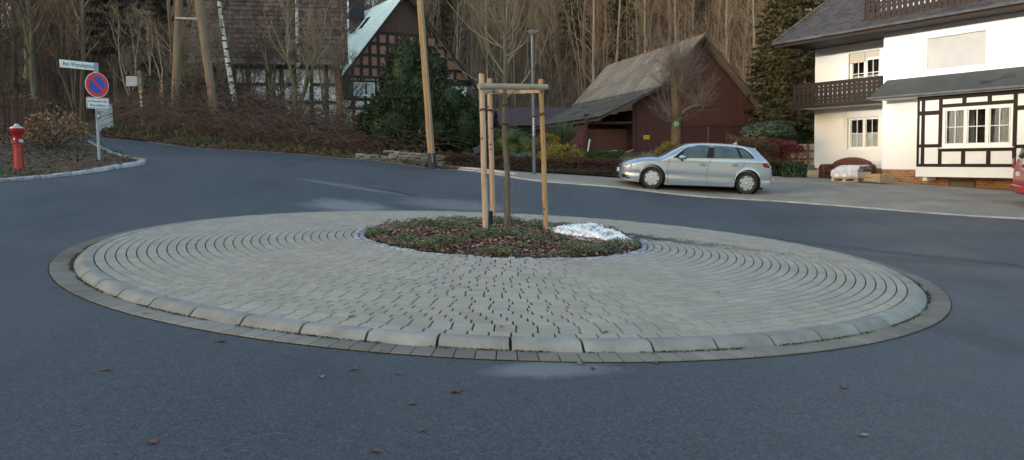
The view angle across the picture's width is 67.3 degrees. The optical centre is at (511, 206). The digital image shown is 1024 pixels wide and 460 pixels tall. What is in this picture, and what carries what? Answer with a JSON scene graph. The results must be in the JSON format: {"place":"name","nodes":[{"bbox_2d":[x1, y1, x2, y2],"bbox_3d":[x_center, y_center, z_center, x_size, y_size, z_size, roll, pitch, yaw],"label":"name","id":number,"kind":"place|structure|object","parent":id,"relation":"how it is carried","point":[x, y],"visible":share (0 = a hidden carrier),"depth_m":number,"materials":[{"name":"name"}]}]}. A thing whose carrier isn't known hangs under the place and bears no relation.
{"place":"outdoors","nodes":[
{"label":"outdoors","id":0,"kind":"place"},
{"bbox_2d":[0,130,142,179],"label":"verge","id":1,"kind":"structure","parent":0,"point":[92,164],"depth_m":19.40,"materials":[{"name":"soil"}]},
{"bbox_2d":[9,124,24,169],"bbox_3d":[-11.527,-1.359,17.938,0.320,1.155,0.320,1,4,20],"label":"hydrant","id":2,"kind":"object","parent":1,"relation":"on","point":[16,131],"visible":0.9,"depth_m":17.86,"materials":[{"name":"red metal"}]},
{"bbox_2d":[0,96,50,137],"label":"picket fence","id":3,"kind":"object","parent":1,"relation":"on","point":[8,105],"visible":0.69,"depth_m":24.09,"materials":[{"name":"wood"}]},
{"bbox_2d":[0,0,59,116],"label":"bare tree","id":4,"kind":"object","parent":1,"relation":"on","point":[29,50],"visible":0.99,"depth_m":33.55,"materials":[{"name":"brown plant"}]},
{"bbox_2d":[18,108,103,147],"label":"dry shrub","id":5,"kind":"object","parent":1,"relation":"on","point":[55,133],"visible":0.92,"depth_m":22.28,"materials":[{"name":"brown plant"}]},
{"bbox_2d":[0,129,133,177],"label":"verge plants","id":6,"kind":"object","parent":1,"relation":"on","point":[52,151],"visible":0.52,"depth_m":19.74,"materials":[{"name":"plant"}]},
{"bbox_2d":[59,59,108,159],"bbox_3d":[-10.138,-2.179,18.329,0.115,2.546,1.160,1,4,28],"label":"road sign","id":7,"kind":"object","parent":1,"relation":"on","point":[96,84],"visible":1,"depth_m":18.49,"materials":[{"name":"grey metal"}]},
{"bbox_2d":[45,70,480,168],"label":"bank","id":8,"kind":"structure","parent":0,"point":[90,122],"depth_m":30.98,"materials":[{"name":"plant"}]},
{"bbox_2d":[23,0,80,106],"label":"forest tree","id":9,"kind":"object","parent":8,"relation":"on","point":[61,46],"visible":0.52,"depth_m":46.14,"materials":[{"name":"brown plant"}]},
{"bbox_2d":[32,0,107,109],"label":"bare tree","id":10,"kind":"object","parent":8,"relation":"on","point":[73,104],"visible":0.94,"depth_m":35.48,"materials":[{"name":"brown plant"}]},
{"bbox_2d":[51,0,114,119],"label":"forest tree","id":11,"kind":"object","parent":8,"relation":"on","point":[82,88],"visible":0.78,"depth_m":42.60,"materials":[{"name":"brown plant"}]},
{"bbox_2d":[73,0,155,117],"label":"pine","id":12,"kind":"object","parent":8,"relation":"on","point":[105,48],"visible":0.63,"depth_m":44.11,"materials":[{"name":"brown plant"}]},
{"bbox_2d":[99,0,156,93],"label":"bare tree","id":13,"kind":"object","parent":8,"relation":"on","point":[123,49],"visible":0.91,"depth_m":37.56,"materials":[{"name":"brown plant"}]},
{"bbox_2d":[125,71,145,123],"bbox_3d":[-16.027,-4.476,32.728,0.771,2.607,0.237,-1,4,0],"label":"wooden signpost","id":14,"kind":"object","parent":8,"relation":"on","point":[131,80],"visible":0.68,"depth_m":32.62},
{"bbox_2d":[128,4,168,75],"bbox_3d":[-17.474,-7.305,36.835,2.342,4.962,1.481,2,5,41],"label":"bare tree","id":15,"kind":"object","parent":8,"relation":"on","point":[152,43],"visible":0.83,"depth_m":36.66,"materials":[{"name":"brown plant"}]},
{"bbox_2d":[129,1,182,120],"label":"bare tree","id":16,"kind":"object","parent":8,"relation":"on","point":[149,43],"visible":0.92,"depth_m":32.53,"materials":[{"name":"brown plant"}]},
{"bbox_2d":[121,0,194,70],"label":"bare tree","id":17,"kind":"object","parent":8,"relation":"on","point":[156,5],"visible":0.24,"depth_m":46.86,"materials":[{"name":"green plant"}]},
{"bbox_2d":[120,71,206,123],"bbox_3d":[-16.285,-5.063,36.095,4.710,2.802,3.189,-1,4,0],"label":"evergreen shrub","id":18,"kind":"object","parent":8,"relation":"on","point":[150,80],"visible":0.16,"depth_m":35.44,"materials":[{"name":"green plant"}]},
{"bbox_2d":[140,0,228,101],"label":"bare tree","id":19,"kind":"object","parent":8,"relation":"on","point":[186,40],"visible":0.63,"depth_m":34.50,"materials":[{"name":"brown plant"}]},
{"bbox_2d":[123,60,245,101],"bbox_3d":[-16.041,-5.561,37.659,6.216,3.411,3.478,-1,4,0],"label":"evergreen shrub","id":20,"kind":"object","parent":8,"relation":"on","point":[213,67],"visible":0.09,"depth_m":36.84,"materials":[{"name":"green plant"}]},
{"bbox_2d":[171,0,218,126],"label":"utility pole","id":21,"kind":"object","parent":8,"relation":"on","point":[205,51],"visible":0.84,"depth_m":30.84,"materials":[{"name":"brown wood"}]},
{"bbox_2d":[182,1,250,99],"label":"bare tree","id":22,"kind":"object","parent":8,"relation":"on","point":[218,53],"visible":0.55,"depth_m":35.55,"materials":[{"name":"brown plant"}]},
{"bbox_2d":[208,0,237,108],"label":"birch","id":23,"kind":"object","parent":8,"relation":"on","point":[223,34],"visible":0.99,"depth_m":32.57,"materials":[{"name":"white plant"}]},
{"bbox_2d":[213,8,274,105],"bbox_3d":[-12.151,-6.905,35.090,3.436,4.950,2.257,0,4,16],"label":"bare shrub","id":24,"kind":"object","parent":8,"relation":"on","point":[248,62],"visible":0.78,"depth_m":35.00,"materials":[{"name":"brown plant"}]},
{"bbox_2d":[186,0,347,127],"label":"farmhouse","id":25,"kind":"object","parent":8,"relation":"on","point":[237,6],"visible":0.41,"depth_m":41.57,"materials":[{"name":"brick"}]},
{"bbox_2d":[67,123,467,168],"bbox_3d":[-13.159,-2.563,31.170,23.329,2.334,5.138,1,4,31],"label":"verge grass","id":26,"kind":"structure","parent":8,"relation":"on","point":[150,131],"depth_m":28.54,"materials":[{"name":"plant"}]},
{"bbox_2d":[230,0,305,106],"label":"bare tree","id":27,"kind":"object","parent":8,"relation":"on","point":[268,71],"visible":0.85,"depth_m":33.50,"materials":[{"name":"brown plant"}]},
{"bbox_2d":[130,54,427,158],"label":"bramble leaves","id":28,"kind":"object","parent":8,"relation":"on","point":[243,88],"visible":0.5,"depth_m":30.45,"materials":[{"name":"plant"}]},
{"bbox_2d":[68,79,494,156],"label":"bramble canes","id":29,"kind":"object","parent":8,"relation":"on","point":[297,131],"visible":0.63,"depth_m":30.01,"materials":[{"name":"plant"}]},
{"bbox_2d":[246,0,325,107],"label":"bare tree","id":30,"kind":"object","parent":8,"relation":"on","point":[279,76],"visible":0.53,"depth_m":35.41,"materials":[{"name":"brown plant"}]},
{"bbox_2d":[250,0,350,113],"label":"bare tree","id":31,"kind":"object","parent":8,"relation":"on","point":[291,73],"visible":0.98,"depth_m":32.41,"materials":[{"name":"brown plant"}]},
{"bbox_2d":[302,0,362,109],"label":"bare shrub","id":32,"kind":"object","parent":8,"relation":"on","point":[320,66],"visible":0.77,"depth_m":34.04,"materials":[{"name":"brown plant"}]},
{"bbox_2d":[321,44,374,119],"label":"bare shrub","id":33,"kind":"object","parent":8,"relation":"on","point":[345,81],"visible":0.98,"depth_m":32.61,"materials":[{"name":"brown plant"}]},
{"bbox_2d":[364,32,451,151],"bbox_3d":[-4.133,-4.476,31.280,3.566,5.091,3.118,-2,4,-17],"label":"yew bush","id":34,"kind":"object","parent":8,"relation":"on","point":[403,62],"visible":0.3,"depth_m":30.38,"materials":[{"name":"green plant"}]},
{"bbox_2d":[417,0,436,168],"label":"utility pole","id":35,"kind":"object","parent":8,"relation":"on","point":[428,109],"visible":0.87,"depth_m":25.75,"materials":[{"name":"brown wood"}]},
{"bbox_2d":[0,0,814,197],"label":"ground","id":36,"kind":"structure","parent":0,"point":[517,97],"depth_m":72.49,"materials":[{"name":"soil"}]},
{"bbox_2d":[0,0,52,89],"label":"forest tree","id":37,"kind":"object","parent":36,"relation":"on","point":[11,31],"visible":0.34,"depth_m":45.54,"materials":[{"name":"brown plant"}]},
{"bbox_2d":[0,0,66,100],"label":"forest tree","id":38,"kind":"object","parent":36,"relation":"on","point":[35,72],"visible":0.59,"depth_m":43.33,"materials":[{"name":"brown plant"}]},
{"bbox_2d":[0,140,145,181],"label":"granite edging","id":39,"kind":"object","parent":36,"relation":"on","point":[118,166],"visible":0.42,"depth_m":17.26,"materials":[{"name":"stone"}]},
{"bbox_2d":[0,0,193,125],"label":"woodland brush","id":40,"kind":"object","parent":36,"relation":"on","point":[45,61],"visible":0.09,"depth_m":43.89,"materials":[{"name":"plant"}]},
{"bbox_2d":[80,0,164,118],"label":"forest tree","id":41,"kind":"object","parent":36,"relation":"on","point":[121,12],"visible":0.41,"depth_m":44.42,"materials":[{"name":"brown plant"}]},
{"bbox_2d":[138,0,194,65],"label":"forest tree","id":42,"kind":"object","parent":36,"relation":"on","point":[169,16],"visible":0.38,"depth_m":43.20,"materials":[{"name":"brown plant"}]},
{"bbox_2d":[0,0,791,136],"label":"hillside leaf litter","id":43,"kind":"object","parent":36,"relation":"on","point":[19,89],"visible":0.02,"depth_m":55.76,"materials":[{"name":"plant"}]},
{"bbox_2d":[355,150,452,168],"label":"dry stone wall","id":44,"kind":"structure","parent":36,"relation":"on","point":[412,155],"depth_m":27.01,"materials":[{"name":"stone"}]},
{"bbox_2d":[353,80,459,156],"bbox_3d":[-3.991,-3.345,29.833,4.489,3.196,3.588,-1,4,0],"label":"yew bush","id":45,"kind":"object","parent":36,"relation":"on","point":[389,107],"visible":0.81,"depth_m":28.72,"materials":[{"name":"green plant"}]},
{"bbox_2d":[342,0,477,128],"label":"gable house","id":46,"kind":"structure","parent":36,"relation":"on","point":[384,23],"depth_m":53.54,"materials":[{"name":"brick"}]},
{"bbox_2d":[42,0,819,113],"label":"distant trunks","id":47,"kind":"object","parent":36,"relation":"on","point":[621,35],"visible":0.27,"depth_m":69.24,"materials":[{"name":"brown plant"}]},
{"bbox_2d":[424,0,466,59],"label":"spruce","id":48,"kind":"object","parent":36,"relation":"on","point":[442,16],"visible":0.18,"depth_m":78.75,"materials":[{"name":"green plant"}]},
{"bbox_2d":[432,0,477,57],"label":"forest tree","id":49,"kind":"object","parent":36,"relation":"on","point":[455,6],"visible":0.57,"depth_m":71.96,"materials":[{"name":"brown plant"}]},
{"bbox_2d":[430,78,498,161],"bbox_3d":[-2.633,-3.358,30.156,3.644,3.360,3.454,-5,5,-44],"label":"yew bush","id":50,"kind":"object","parent":36,"relation":"on","point":[465,108],"visible":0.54,"depth_m":29.55,"materials":[{"name":"green plant"}]},
{"bbox_2d":[461,0,508,135],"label":"forest tree","id":51,"kind":"object","parent":36,"relation":"on","point":[486,28],"visible":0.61,"depth_m":65.73,"materials":[{"name":"brown plant"}]},
{"bbox_2d":[493,107,565,139],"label":"garden shed","id":52,"kind":"structure","parent":36,"relation":"on","point":[514,114],"depth_m":52.38,"materials":[{"name":"wood"}]},
{"bbox_2d":[508,0,554,76],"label":"forest tree","id":53,"kind":"object","parent":36,"relation":"on","point":[527,29],"visible":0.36,"depth_m":77.37,"materials":[{"name":"brown plant"}]},
{"bbox_2d":[526,29,538,173],"bbox_3d":[0.664,-3.132,23.846,0.370,4.676,0.180,-1,4,0],"label":"street lamp","id":54,"kind":"object","parent":36,"relation":"on","point":[533,110],"visible":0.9,"depth_m":23.81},
{"bbox_2d":[524,0,572,106],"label":"forest tree","id":55,"kind":"object","parent":36,"relation":"on","point":[549,69],"visible":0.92,"depth_m":63.45,"materials":[{"name":"brown plant"}]},
{"bbox_2d":[527,0,575,106],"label":"forest tree","id":56,"kind":"object","parent":36,"relation":"on","point":[552,88],"visible":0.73,"depth_m":67.69,"materials":[{"name":"brown plant"}]},
{"bbox_2d":[347,0,798,128],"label":"hillside saplings","id":57,"kind":"object","parent":36,"relation":"on","point":[570,86],"visible":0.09,"depth_m":72.34,"materials":[{"name":"plant"}]},
{"bbox_2d":[552,0,597,71],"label":"spruce","id":58,"kind":"object","parent":36,"relation":"on","point":[575,13],"visible":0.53,"depth_m":76.62,"materials":[{"name":"brown plant"}]},
{"bbox_2d":[347,0,814,121],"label":"hillside brushwood","id":59,"kind":"object","parent":36,"relation":"on","point":[571,98],"visible":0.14,"depth_m":71.39,"materials":[{"name":"plant"}]},
{"bbox_2d":[554,0,623,94],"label":"forest tree","id":60,"kind":"object","parent":36,"relation":"on","point":[593,52],"visible":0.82,"depth_m":62.06,"materials":[{"name":"brown plant"}]},
{"bbox_2d":[575,0,629,78],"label":"forest tree","id":61,"kind":"object","parent":36,"relation":"on","point":[597,57],"visible":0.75,"depth_m":68.88,"materials":[{"name":"brown plant"}]},
{"bbox_2d":[600,0,643,65],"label":"spruce","id":62,"kind":"object","parent":36,"relation":"on","point":[615,11],"visible":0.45,"depth_m":72.68,"materials":[{"name":"brown plant"}]},
{"bbox_2d":[597,0,646,113],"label":"forest tree","id":63,"kind":"object","parent":36,"relation":"on","point":[617,42],"visible":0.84,"depth_m":64.74,"materials":[{"name":"brown plant"}]},
{"bbox_2d":[535,33,764,151],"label":"barn","id":64,"kind":"structure","parent":36,"relation":"on","point":[640,126],"depth_m":40.77,"materials":[{"name":"brown wood"}]},
{"bbox_2d":[636,108,682,151],"bbox_3d":[7.693,-3.946,40.114,2.610,2.380,0.057,-2,4,-14],"label":"door","id":65,"kind":"structure","parent":64,"relation":"in","point":[649,137],"depth_m":39.98,"materials":[{"name":"brown wood"}]},
{"bbox_2d":[683,127,742,143],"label":"sliding door","id":66,"kind":"structure","parent":64,"relation":"in","point":[690,134],"depth_m":40.81,"materials":[{"name":"wood"}]},
{"bbox_2d":[638,0,711,50],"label":"forest tree","id":67,"kind":"object","parent":36,"relation":"on","point":[671,16],"visible":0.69,"depth_m":66.86,"materials":[{"name":"brown plant"}]},
{"bbox_2d":[693,0,743,62],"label":"forest tree","id":68,"kind":"object","parent":36,"relation":"on","point":[726,27],"visible":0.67,"depth_m":59.25,"materials":[{"name":"brown plant"}]},
{"bbox_2d":[457,169,1023,219],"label":"concrete edging","id":69,"kind":"object","parent":36,"relation":"on","point":[760,199],"visible":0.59,"depth_m":20.21,"materials":[{"name":"concrete"}]},
{"bbox_2d":[722,0,767,84],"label":"forest tree","id":70,"kind":"object","parent":36,"relation":"on","point":[748,41],"visible":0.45,"depth_m":61.51,"materials":[{"name":"brown plant"}]},
{"bbox_2d":[712,0,783,114],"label":"forest tree","id":71,"kind":"object","parent":36,"relation":"on","point":[753,37],"visible":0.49,"depth_m":57.11,"materials":[{"name":"brown plant"}]},
{"bbox_2d":[771,0,1023,189],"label":"white house","id":72,"kind":"structure","parent":36,"relation":"on","point":[929,92],"depth_m":26.23,"materials":[{"name":"paint"}]},
{"bbox_2d":[849,116,878,149],"bbox_3d":[13.893,-2.869,30.149,0.450,1.305,1.500,-3,4,-29],"label":"window","id":73,"kind":"structure","parent":72,"relation":"in","point":[863,131],"depth_m":30.10,"materials":[{"name":"white glass"}]},
{"bbox_2d":[850,50,879,101],"bbox_3d":[13.884,-5.044,30.007,0.410,1.995,1.360,-3,4,-29],"label":"window","id":74,"kind":"structure","parent":72,"relation":"in","point":[867,63],"depth_m":29.92,"materials":[{"name":"white glass"}]},
{"bbox_2d":[939,103,1013,148],"bbox_3d":[14.848,-2.546,24.463,0.450,1.340,2.310,-3,4,-29],"label":"window","id":75,"kind":"structure","parent":72,"relation":"in","point":[980,126],"depth_m":24.38,"materials":[{"name":"white glass"}]},
{"bbox_2d":[0,109,1023,459],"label":"asphalt road","id":76,"kind":"structure","parent":0,"point":[182,393],"depth_m":5.63,"materials":[{"name":"asphalt"}]},
{"bbox_2d":[49,224,950,361],"bbox_3d":[-0.377,0.806,10.162,12.090,0.754,8.470,0,4,8],"label":"gutter course","id":77,"kind":"object","parent":76,"relation":"on","point":[935,312],"visible":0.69,"depth_m":6.55,"materials":[{"name":"stone"}]},
{"bbox_2d":[48,226,951,362],"bbox_3d":[-0.130,0.665,11.949,12.120,0.755,12.120,-1,4,0],"label":"joint bedding","id":78,"kind":"object","parent":76,"relation":"on","point":[510,344],"visible":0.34,"depth_m":7.75,"materials":[{"name":"sand"}]},
{"bbox_2d":[68,241,931,353],"bbox_3d":[-0.125,0.887,8.774,11.626,0.689,5.354,-1,4,0],"label":"joint moss","id":79,"kind":"object","parent":78,"relation":"on","point":[483,349],"visible":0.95,"depth_m":6.71,"materials":[{"name":"plant"}]},
{"bbox_2d":[95,211,906,338],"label":"island paving","id":80,"kind":"structure","parent":78,"relation":"on","point":[339,278],"depth_m":8.57,"materials":[{"name":"stone"}]},
{"bbox_2d":[365,225,639,258],"bbox_3d":[-0.133,0.475,11.937,4.260,0.318,4.260,-1,4,0],"label":"planting bed","id":81,"kind":"object","parent":78,"relation":"on","point":[502,255],"visible":0.05,"depth_m":10.46,"materials":[{"name":"soil"}]},
{"bbox_2d":[419,0,556,226],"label":"young tree","id":82,"kind":"object","parent":81,"relation":"on","point":[507,205],"visible":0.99,"depth_m":12.24,"materials":[{"name":"brown plant"}]},
{"bbox_2d":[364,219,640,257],"bbox_3d":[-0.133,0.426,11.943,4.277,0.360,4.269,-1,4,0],"label":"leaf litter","id":83,"kind":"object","parent":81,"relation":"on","point":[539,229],"visible":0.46,"depth_m":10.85,"materials":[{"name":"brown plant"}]},
{"bbox_2d":[365,215,640,257],"bbox_3d":[-0.126,0.378,11.926,4.196,0.438,4.220,-1,4,0],"label":"ground cover","id":84,"kind":"object","parent":81,"relation":"on","point":[489,230],"visible":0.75,"depth_m":11.01,"materials":[{"name":"green plant"}]},
{"bbox_2d":[477,73,548,234],"bbox_3d":[0.044,-0.768,11.987,1.068,2.610,1.640,-1,4,0],"label":"tree stake frame","id":85,"kind":"object","parent":81,"relation":"on","point":[489,88],"visible":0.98,"depth_m":11.92,"materials":[{"name":"brown wood"}]},
{"bbox_2d":[548,222,636,245],"bbox_3d":[1.206,0.435,11.855,1.688,0.386,0.799,0,4,18],"label":"snow heap","id":86,"kind":"object","parent":81,"relation":"on","point":[595,230],"visible":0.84,"depth_m":11.65,"materials":[{"name":"snow"}]},
{"bbox_2d":[352,222,653,260],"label":"granite setts","id":87,"kind":"structure","parent":78,"relation":"on","point":[642,250],"depth_m":10.31,"materials":[{"name":"stone"}]},
{"bbox_2d":[73,210,927,352],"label":"kerb","id":88,"kind":"structure","parent":76,"relation":"on","point":[913,303],"depth_m":6.67,"materials":[{"name":"concrete"}]},
{"bbox_2d":[465,152,788,175],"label":"garden soil","id":89,"kind":"structure","parent":0,"point":[628,154],"depth_m":27.16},
{"bbox_2d":[480,124,531,155],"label":"globe bush","id":90,"kind":"object","parent":89,"relation":"on","point":[517,140],"visible":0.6,"depth_m":29.30,"materials":[{"name":"green plant"}]},
{"bbox_2d":[438,151,580,173],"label":"hedge","id":91,"kind":"object","parent":89,"relation":"on","point":[460,158],"visible":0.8,"depth_m":25.38,"materials":[{"name":"plant"}]},
{"bbox_2d":[536,142,585,167],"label":"golden bush","id":92,"kind":"object","parent":89,"relation":"on","point":[565,151],"visible":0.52,"depth_m":27.42,"materials":[{"name":"yellow plant"}]},
{"bbox_2d":[545,120,580,145],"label":"broom shrub","id":93,"kind":"object","parent":89,"relation":"on","point":[563,134],"visible":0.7,"depth_m":32.65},
{"bbox_2d":[572,156,623,176],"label":"hedge","id":94,"kind":"object","parent":89,"relation":"on","point":[603,163],"visible":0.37,"depth_m":24.52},
{"bbox_2d":[576,149,625,165],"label":"box hedge","id":95,"kind":"object","parent":89,"relation":"on","point":[601,154],"visible":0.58,"depth_m":29.27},
{"bbox_2d":[636,24,722,144],"bbox_3d":[7.286,-5.245,33.211,3.783,6.277,2.960,1,4,32],"label":"pollarded tree","id":96,"kind":"object","parent":89,"relation":"on","point":[676,84],"visible":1,"depth_m":33.05,"materials":[{"name":"brown plant"}]},
{"bbox_2d":[725,133,780,168],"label":"beech hedge","id":97,"kind":"object","parent":89,"relation":"on","point":[756,142],"visible":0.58,"depth_m":28.52,"materials":[{"name":"plant"}]},
{"bbox_2d":[739,119,796,140],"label":"laurel bush","id":98,"kind":"object","parent":89,"relation":"on","point":[774,128],"visible":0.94,"depth_m":30.36,"materials":[{"name":"green plant"}]},
{"bbox_2d":[736,115,814,156],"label":"conifer bush","id":99,"kind":"object","parent":89,"relation":"on","point":[800,137],"visible":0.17,"depth_m":37.19,"materials":[{"name":"green plant"}]},
{"bbox_2d":[742,0,814,152],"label":"spruce","id":100,"kind":"object","parent":89,"relation":"on","point":[760,64],"visible":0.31,"depth_m":40.97,"materials":[{"name":"green plant"}]},
{"bbox_2d":[766,138,806,175],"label":"berberis hedge","id":101,"kind":"object","parent":89,"relation":"on","point":[791,147],"visible":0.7,"depth_m":28.79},
{"bbox_2d":[748,0,825,143],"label":"spruce","id":102,"kind":"object","parent":89,"relation":"on","point":[797,69],"visible":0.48,"depth_m":37.43,"materials":[{"name":"green plant"}]},
{"bbox_2d":[766,159,807,177],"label":"laurel hedge","id":103,"kind":"object","parent":89,"relation":"on","point":[792,169],"visible":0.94,"depth_m":28.06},
{"bbox_2d":[788,144,815,169],"bbox_3d":[12.429,-2.084,32.348,1.530,1.150,0.600,0,4,6],"label":"garden fence","id":104,"kind":"object","parent":89,"relation":"on","point":[809,157],"visible":0.27,"depth_m":32.56,"materials":[{"name":"wood"}]},
{"bbox_2d":[461,168,1023,218],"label":"driveway","id":105,"kind":"structure","parent":0,"point":[940,199],"depth_m":21.74,"materials":[{"name":"concrete"}]},
{"bbox_2d":[616,142,772,193],"bbox_3d":[5.234,-1.193,22.212,4.308,1.496,2.196,3,4,1],"label":"parked car","id":106,"kind":"object","parent":105,"relation":"on","point":[739,169],"visible":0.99,"depth_m":21.37,"materials":[{"name":"silver metal"}]},
{"bbox_2d":[819,157,875,178],"bbox_3d":[12.578,-1.434,28.868,0.850,0.860,1.918,-3,4,-29],"label":"sofa","id":107,"kind":"object","parent":105,"relation":"on","point":[825,170],"visible":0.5,"depth_m":29.09,"materials":[{"name":"brown leather"}]},
{"bbox_2d":[831,165,871,181],"bbox_3d":[11.738,-1.170,26.613,0.828,0.572,1.020,-3,4,-32],"label":"wrapped pallet","id":108,"kind":"object","parent":105,"relation":"on","point":[844,173],"visible":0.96,"depth_m":26.34,"materials":[{"name":"plastic"}]},
{"bbox_2d":[1009,145,1023,194],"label":"parked car","id":109,"kind":"object","parent":105,"relation":"on","point":[1017,185],"visible":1,"depth_m":19.77,"materials":[{"name":"red paint"}]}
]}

